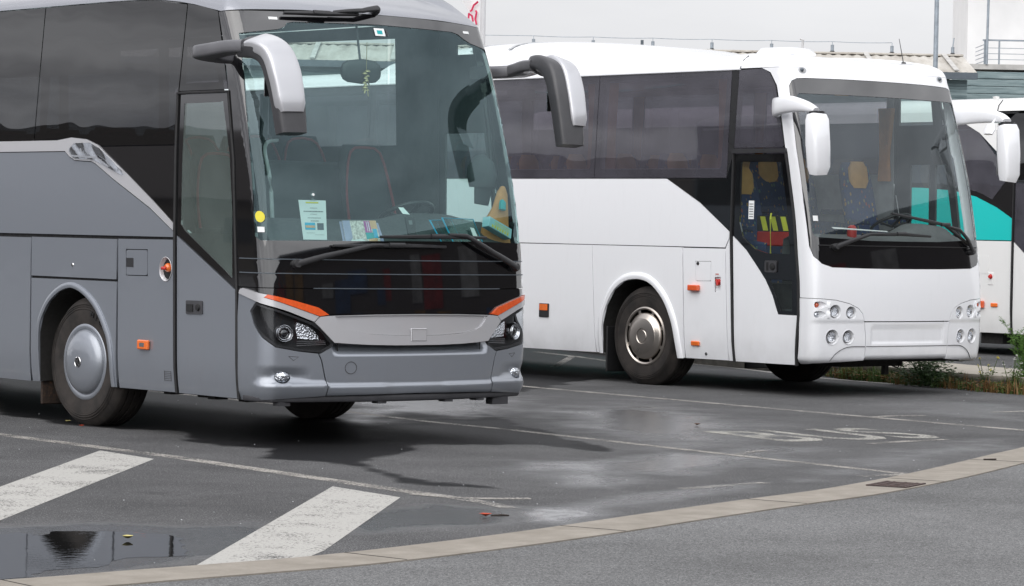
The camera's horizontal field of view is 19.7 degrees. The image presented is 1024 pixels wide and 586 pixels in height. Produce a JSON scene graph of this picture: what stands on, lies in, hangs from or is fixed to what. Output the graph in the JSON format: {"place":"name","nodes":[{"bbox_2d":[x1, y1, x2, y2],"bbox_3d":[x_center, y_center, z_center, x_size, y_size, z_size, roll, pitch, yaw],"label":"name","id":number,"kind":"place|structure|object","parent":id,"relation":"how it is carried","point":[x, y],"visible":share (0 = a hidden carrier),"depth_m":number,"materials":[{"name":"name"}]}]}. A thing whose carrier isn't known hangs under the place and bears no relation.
{"place":"outdoors","nodes":[
{"label":"outdoors","id":0,"kind":"place"},
{"bbox_2d":[398,207,409,214],"bbox_3d":[-0.827,-0.627,22.591,0.080,0.055,0.043,0,2,-40],"label":"card","id":1,"kind":"object","parent":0,"point":[403,210],"visible":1,"depth_m":22.59,"materials":[{"name":"white paper"}]},
{"bbox_2d":[0,332,1023,579],"bbox_3d":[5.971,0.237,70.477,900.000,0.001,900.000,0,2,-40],"label":"ground","id":2,"kind":"structure","parent":0,"point":[206,510],"depth_m":21.98,"materials":[{"name":"grey asphalt"}]},
{"bbox_2d":[0,450,151,519],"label":"hatching stripe","id":3,"kind":"object","parent":2,"relation":"on","point":[57,474],"visible":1,"depth_m":18.74,"materials":[{"name":"paint"}]},
{"bbox_2d":[0,531,189,578],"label":"puddle","id":4,"kind":"object","parent":2,"relation":"on","point":[22,555],"visible":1,"depth_m":14.81,"materials":[{"name":"black liquid"}]},
{"bbox_2d":[0,433,439,494],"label":"parking line","id":5,"kind":"object","parent":2,"relation":"on","point":[238,466],"visible":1,"depth_m":20.05,"materials":[{"name":"paint"}]},
{"bbox_2d":[0,0,586,425],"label":"touring coach","id":6,"kind":"object","parent":2,"relation":"on","point":[146,242],"visible":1,"depth_m":23.18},
{"bbox_2d":[0,8,45,140],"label":"side window","id":7,"kind":"structure","parent":6,"relation":"in","point":[21,31],"depth_m":24.55,"materials":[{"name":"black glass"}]},
{"bbox_2d":[34,0,187,145],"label":"side window","id":8,"kind":"structure","parent":6,"relation":"in","point":[110,73],"depth_m":23.47,"materials":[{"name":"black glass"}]},
{"bbox_2d":[181,69,223,91],"bbox_3d":[-2.349,-1.859,22.507,0.015,0.670,0.600,0,2,-40],"label":"window frame","id":9,"kind":"structure","parent":6,"relation":"in","point":[181,69],"depth_m":22.49,"materials":[{"name":"black metal"}]},
{"bbox_2d":[179,4,227,90],"bbox_3d":[-2.336,-1.880,22.480,0.023,0.669,0.654,0,2,-40],"label":"corner window","id":10,"kind":"structure","parent":6,"relation":"in","point":[203,25],"depth_m":22.52,"materials":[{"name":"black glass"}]},
{"bbox_2d":[177,93,236,397],"bbox_3d":[-2.303,-0.366,22.430,0.091,2.294,0.851,0,2,-40],"label":"door","id":11,"kind":"structure","parent":6,"relation":"in","point":[205,289],"depth_m":22.46,"materials":[{"name":"grey paint"}]},
{"bbox_2d":[342,221,379,240],"bbox_3d":[-1.138,-0.465,22.314,0.315,0.170,0.058,0,1,-34],"label":"folded map","id":12,"kind":"object","parent":6,"relation":"in","point":[360,230],"visible":1,"depth_m":22.31,"materials":[{"name":"multicoloured paper"}]},
{"bbox_2d":[339,222,383,240],"bbox_3d":[-1.134,-0.457,22.335,0.373,0.161,0.058,0,1,-34],"label":"magazine","id":13,"kind":"object","parent":6,"relation":"in","point":[343,236],"visible":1,"depth_m":22.25,"materials":[{"name":"paper"}]},
{"bbox_2d":[362,46,369,95],"bbox_3d":[-1.125,-1.728,22.799,0.066,0.419,0.050,0,2,-40],"label":"charm","id":14,"kind":"object","parent":6,"relation":"hanging from","point":[365,87],"visible":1,"depth_m":22.79,"materials":[{"name":"gold metal"}]},
{"bbox_2d":[404,217,416,234],"bbox_3d":[-0.772,-0.497,22.585,0.088,0.168,0.060,0,2,-40],"label":"phone stand","id":15,"kind":"object","parent":6,"relation":"attached to","point":[410,225],"visible":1,"depth_m":22.58,"materials":[{"name":"black plastic"}]},
{"bbox_2d":[429,220,461,240],"bbox_3d":[-0.512,-0.476,22.936,0.105,0.190,0.282,2,2,43],"label":"folder","id":16,"kind":"object","parent":6,"relation":"on","point":[436,231],"visible":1,"depth_m":22.86,"materials":[{"name":"blue plastic"}]},
{"bbox_2d":[441,218,482,241],"bbox_3d":[-0.381,-0.475,23.040,0.110,0.220,0.396,2,2,41],"label":"folder","id":17,"kind":"object","parent":6,"relation":"on","point":[457,218],"visible":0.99,"depth_m":22.98,"materials":[{"name":"blue plastic"}]},
{"bbox_2d":[470,228,478,239],"bbox_3d":[-0.289,-0.456,23.095,0.050,0.112,0.067,2,2,40],"label":"card","id":18,"kind":"object","parent":17,"relation":"in","point":[473,231],"visible":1,"depth_m":23.09,"materials":[{"name":"white paper"}]},
{"bbox_2d":[439,33,494,214],"bbox_3d":[-0.391,-1.269,24.022,0.052,1.900,0.835,0,2,-40],"label":"driver window frame","id":19,"kind":"structure","parent":6,"relation":"in","point":[461,98],"depth_m":24.11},
{"bbox_2d":[481,186,509,242],"bbox_3d":[-0.132,-0.601,23.426,0.310,0.501,0.156,0,2,-40],"label":"folded cloth","id":20,"kind":"object","parent":6,"relation":"in","point":[498,211],"visible":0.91,"depth_m":23.41,"materials":[{"name":"beige fabric"}]},
{"bbox_2d":[482,216,511,239],"bbox_3d":[-0.119,-0.512,23.321,0.082,0.188,0.312,2,2,39],"label":"carton","id":21,"kind":"object","parent":6,"relation":"in","point":[496,227],"visible":1,"depth_m":23.28,"materials":[{"name":"teal cardboard"}]},
{"bbox_3d":[-1.490,-0.726,22.095,0.059,0.071,0.032,0,2,-40],"label":"suction hook","id":22,"kind":"object","parent":6,"relation":"attached to","visible":0},
{"bbox_2d":[298,200,326,239],"bbox_3d":[-1.488,-0.547,22.084,0.224,0.295,0.054,0,1,-28],"label":"notice","id":23,"kind":"object","parent":22,"relation":"hanging from","point":[313,219],"visible":1,"depth_m":22.08,"materials":[{"name":"white paper"}]},
{"bbox_2d":[198,486,399,564],"bbox_3d":[-1.075,1.272,16.382,0.510,0.001,4.518,1,1,5],"label":"hatching stripe","id":24,"kind":"object","parent":2,"relation":"on","point":[357,515],"visible":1,"depth_m":16.08,"materials":[{"name":"paint"}]},
{"bbox_2d":[427,494,509,507],"bbox_3d":[-0.227,1.256,17.813,0.163,0.001,0.971,0,1,-32],"label":"road marking","id":25,"kind":"object","parent":2,"relation":"on","point":[476,500],"visible":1,"depth_m":17.84,"materials":[{"name":"paint"}]},
{"bbox_2d":[413,493,530,498],"bbox_3d":[-0.264,1.250,18.090,0.791,0.001,0.244,1,1,14],"label":"road marking","id":26,"kind":"object","parent":2,"relation":"on","point":[462,497],"visible":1,"depth_m":18.06,"materials":[{"name":"paint"}]},
{"bbox_2d":[480,0,485,45],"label":"flagpole","id":27,"kind":"object","parent":2,"relation":"on","point":[483,18],"depth_m":49.87,"materials":[{"name":"white metal"}]},
{"bbox_2d":[462,0,479,27],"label":"flag","id":28,"kind":"object","parent":27,"relation":"hanging from","point":[473,7],"visible":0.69,"depth_m":49.93,"materials":[{"name":"white fabric"}]},
{"bbox_2d":[491,514,508,515],"bbox_3d":[-0.068,1.275,16.949,0.107,0.013,0.022,1,1,-15],"label":"stick","id":29,"kind":"object","parent":2,"relation":"on","point":[500,515],"visible":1,"depth_m":16.94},
{"bbox_2d":[0,447,1023,585],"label":"kerb strip","id":30,"kind":"object","parent":2,"relation":"on","point":[928,477],"visible":1,"depth_m":15.69,"materials":[{"name":"concrete"}]},
{"bbox_2d":[866,481,925,487],"bbox_3d":[2.532,1.262,19.457,0.276,0.009,0.384,2,1,28],"label":"drain grate","id":31,"kind":"object","parent":30,"relation":"on","point":[895,484],"visible":1,"depth_m":19.42,"materials":[{"name":"metal"}]},
{"bbox_2d":[150,390,902,473],"bbox_3d":[-2.137,1.022,26.957,0.272,0.001,16.116,0,2,-38],"label":"parking line","id":32,"kind":"object","parent":2,"relation":"on","point":[602,439],"visible":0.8,"depth_m":23.03,"materials":[{"name":"paint"}]},
{"bbox_2d":[94,384,997,562],"bbox_3d":[0.590,1.152,23.373,16.926,0.005,10.893,0,2,-40],"label":"grit","id":33,"kind":"object","parent":2,"relation":"on","point":[556,483],"visible":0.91,"depth_m":21.77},
{"bbox_2d":[551,356,574,366],"bbox_3d":[0.646,0.858,37.025,0.104,0.001,3.274,1,1,5],"label":"edge line","id":34,"kind":"object","parent":2,"relation":"on","point":[563,361],"visible":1,"depth_m":37.00,"materials":[{"name":"paint"}]},
{"bbox_2d":[541,352,604,360],"bbox_3d":[1.061,0.849,37.813,0.182,0.001,4.277,1,1,-20],"label":"edge line","id":35,"kind":"object","parent":2,"relation":"on","point":[573,356],"visible":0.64,"depth_m":38.54,"materials":[{"name":"paint"}]},
{"bbox_2d":[225,42,977,100],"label":"shed","id":36,"kind":"structure","parent":2,"relation":"on","point":[321,58],"depth_m":53.88,"materials":[{"name":"concrete"}]},
{"bbox_2d":[830,42,835,54],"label":"wire post","id":37,"kind":"object","parent":36,"relation":"on","point":[832,47],"visible":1,"depth_m":54.88,"materials":[{"name":"metal"}]},
{"bbox_2d":[888,46,893,55],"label":"wire post","id":38,"kind":"object","parent":36,"relation":"on","point":[891,49],"visible":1,"depth_m":54.88,"materials":[{"name":"metal"}]},
{"bbox_2d":[949,38,955,56],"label":"wire post","id":39,"kind":"object","parent":36,"relation":"on","point":[952,49],"visible":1,"depth_m":54.89,"materials":[{"name":"metal"}]},
{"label":"wire post","id":40,"kind":"object","parent":36,"relation":"on","visible":0},
{"bbox_2d":[283,31,891,42],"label":"wire","id":41,"kind":"object","parent":40,"relation":"attached to","point":[680,39],"visible":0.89,"depth_m":54.90,"materials":[{"name":"metal"}]},
{"bbox_2d":[683,482,765,488],"bbox_3d":[1.380,1.257,19.264,0.853,0.001,0.100,0,2,-45],"label":"road marking","id":42,"kind":"object","parent":2,"relation":"on","point":[724,485],"visible":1,"depth_m":19.22,"materials":[{"name":"paint"}]},
{"bbox_2d":[523,386,1023,430],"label":"parking line","id":43,"kind":"object","parent":2,"relation":"on","point":[767,407],"visible":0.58,"depth_m":28.08,"materials":[{"name":"paint"}]},
{"bbox_2d":[581,351,1023,388],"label":"kerb","id":44,"kind":"structure","parent":2,"relation":"on","point":[972,371],"depth_m":33.36,"materials":[{"name":"grey concrete"}]},
{"bbox_2d":[701,428,939,441],"bbox_3d":[2.590,1.169,24.403,1.684,0.001,1.238,0,1,-31],"label":"bay lettering","id":45,"kind":"object","parent":2,"relation":"on","point":[810,439],"visible":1,"depth_m":24.35,"materials":[{"name":"paint"}]},
{"bbox_2d":[699,364,980,390],"bbox_3d":[4.173,0.998,33.726,0.861,0.001,12.148,0,1,-32],"label":"edge line","id":46,"kind":"object","parent":2,"relation":"on","point":[823,378],"visible":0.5,"depth_m":33.77,"materials":[{"name":"paint"}]},
{"bbox_2d":[869,439,946,443],"bbox_3d":[3.179,1.195,23.777,0.966,0.001,0.123,0,2,-43],"label":"road marking","id":47,"kind":"object","parent":2,"relation":"on","point":[909,441],"visible":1,"depth_m":23.76,"materials":[{"name":"paint"}]},
{"bbox_2d":[823,366,1023,394],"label":"grass","id":48,"kind":"structure","parent":2,"relation":"on","point":[870,377],"depth_m":33.23,"materials":[{"name":"green plant"}]},
{"bbox_2d":[826,367,1023,394],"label":"dry weeds","id":49,"kind":"object","parent":2,"relation":"on","point":[994,386],"visible":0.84,"depth_m":32.12,"materials":[{"name":"brown plant"}]},
{"bbox_2d":[888,361,970,386],"bbox_3d":[4.631,0.799,32.531,0.691,0.474,1.150,0,2,-40],"label":"bush","id":50,"kind":"object","parent":2,"relation":"on","point":[924,373],"visible":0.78,"depth_m":32.53,"materials":[{"name":"green plant"}]},
{"bbox_2d":[977,356,998,384],"bbox_3d":[5.130,0.868,31.923,0.258,0.380,0.213,1,1,-10],"label":"weed","id":51,"kind":"object","parent":2,"relation":"on","point":[990,370],"visible":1,"depth_m":31.89,"materials":[{"name":"plant"}]},
{"bbox_2d":[999,316,1023,376],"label":"tall weed","id":52,"kind":"object","parent":2,"relation":"on","point":[1021,355],"visible":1,"depth_m":31.62,"materials":[{"name":"green plant"}]},
{"bbox_2d":[1001,354,1022,384],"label":"weed","id":53,"kind":"object","parent":2,"relation":"on","point":[1016,379],"visible":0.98,"depth_m":31.45,"materials":[{"name":"plant"}]},
{"bbox_2d":[125,464,1023,585],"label":"road","id":54,"kind":"structure","parent":0,"point":[968,531],"depth_m":15.15,"materials":[{"name":"grey asphalt"}]},
{"bbox_2d":[239,0,952,79],"label":"sky","id":55,"kind":"structure","parent":0,"point":[874,23],"materials":[{"name":"white"}]},
{"bbox_2d":[185,39,1019,384],"bbox_3d":[0.251,-1.025,35.227,3.099,3.854,12.530,0,2,-39],"label":"touring coach","id":56,"kind":"object","parent":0,"point":[679,211],"visible":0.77,"depth_m":31.59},
{"bbox_2d":[185,90,268,147],"bbox_3d":[-3.710,-2.042,38.099,0.034,1.127,2.127,0,2,-39],"label":"side window","id":57,"kind":"structure","parent":56,"relation":"in","point":[208,118],"depth_m":38.26,"materials":[{"name":"clear glass"}]},
{"bbox_2d":[297,86,371,146],"bbox_3d":[-2.382,-1.981,36.474,0.034,1.127,2.127,0,2,-39],"label":"side window","id":58,"kind":"structure","parent":56,"relation":"in","point":[337,116],"depth_m":36.16,"materials":[{"name":"clear glass"}]},
{"bbox_2d":[369,85,477,177],"bbox_3d":[-1.053,-1.920,34.849,0.034,1.127,2.127,0,2,-39],"label":"side window","id":59,"kind":"structure","parent":56,"relation":"in","point":[461,148],"depth_m":35.30,"materials":[{"name":"clear glass"}]},
{"bbox_2d":[477,76,599,177],"bbox_3d":[0.276,-1.859,33.224,0.034,1.127,2.127,0,2,-39],"label":"side window","id":60,"kind":"structure","parent":56,"relation":"in","point":[532,151],"depth_m":33.20,"materials":[{"name":"black glass"}]},
{"bbox_2d":[594,71,732,177],"bbox_3d":[1.603,-1.795,31.598,0.034,1.124,2.129,0,2,-39],"label":"side window","id":61,"kind":"structure","parent":56,"relation":"in","point":[661,125],"depth_m":31.56,"materials":[{"name":"black glass"}]},
{"bbox_2d":[734,69,784,147],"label":"front side window","id":62,"kind":"structure","parent":56,"relation":"in","point":[756,126],"depth_m":30.46,"materials":[{"name":"black glass"}]},
{"bbox_2d":[733,154,796,364],"bbox_3d":[2.609,-0.353,30.337,0.070,2.153,0.993,0,2,-39],"label":"door","id":63,"kind":"structure","parent":56,"relation":"in","point":[761,334],"depth_m":30.39,"materials":[{"name":"white paint"}]},
{"bbox_2d":[764,85,894,177],"bbox_3d":[3.538,-1.792,33.180,0.034,1.124,2.129,0,2,-39],"label":"side window","id":64,"kind":"structure","parent":56,"relation":"in","point":[853,120],"depth_m":32.90,"materials":[{"name":"glass"}]},
{"bbox_2d":[847,222,856,237],"bbox_3d":[3.508,-0.628,30.442,0.105,0.210,0.100,0,2,-40],"label":"fire extinguisher","id":65,"kind":"object","parent":56,"relation":"on","point":[852,233],"visible":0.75,"depth_m":30.40,"materials":[{"name":"red plastic"}]},
{"bbox_2d":[832,227,887,231],"bbox_3d":[3.581,-0.651,30.332,0.763,0.044,0.032,0,2,-36],"label":"paper sheet","id":66,"kind":"object","parent":56,"relation":"on","point":[858,229],"visible":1,"depth_m":30.31,"materials":[{"name":"white paper"}]},
{"bbox_2d":[894,99,960,237],"bbox_3d":[4.507,-1.433,31.975,0.062,1.753,0.965,0,2,-39],"label":"driver window","id":67,"kind":"structure","parent":56,"relation":"in","point":[918,144],"depth_m":32.03,"materials":[{"name":"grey glass"}]},
{"bbox_2d":[933,0,938,68],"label":"street lamp","id":68,"kind":"object","parent":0,"point":[936,31],"depth_m":51.88,"materials":[{"name":"metal"}]},
{"bbox_2d":[901,96,1023,348],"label":"touring coach","id":69,"kind":"object","parent":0,"point":[998,207],"visible":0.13,"depth_m":41.61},
{"bbox_2d":[901,122,1005,198],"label":"side window","id":70,"kind":"structure","parent":69,"relation":"in","point":[980,160],"depth_m":41.82,"materials":[{"name":"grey glass"}]},
{"bbox_2d":[983,137,1023,182],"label":"side window","id":71,"kind":"structure","parent":69,"relation":"in","point":[992,148],"depth_m":44.81,"materials":[{"name":"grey glass"}]},
{"bbox_2d":[1011,113,1023,179],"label":"front side window","id":72,"kind":"structure","parent":69,"relation":"in","point":[1018,118],"depth_m":41.16,"materials":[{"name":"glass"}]},
{"bbox_2d":[1012,242,1023,333],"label":"door","id":73,"kind":"structure","parent":69,"relation":"in","point":[1018,267],"depth_m":41.18,"materials":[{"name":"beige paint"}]},
{"bbox_2d":[952,0,1023,98],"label":"white building","id":74,"kind":"structure","parent":0,"point":[1004,79],"depth_m":58.04,"materials":[{"name":"paint"}]},
{"bbox_2d":[985,0,989,63],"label":"drainpipe","id":75,"kind":"object","parent":74,"relation":"attached to","point":[987,31],"visible":1,"depth_m":56.86,"materials":[{"name":"metal"}]},
{"bbox_2d":[976,39,1023,63],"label":"railing","id":76,"kind":"object","parent":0,"point":[998,53],"visible":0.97,"depth_m":56.95,"materials":[{"name":"metal"}]}
]}

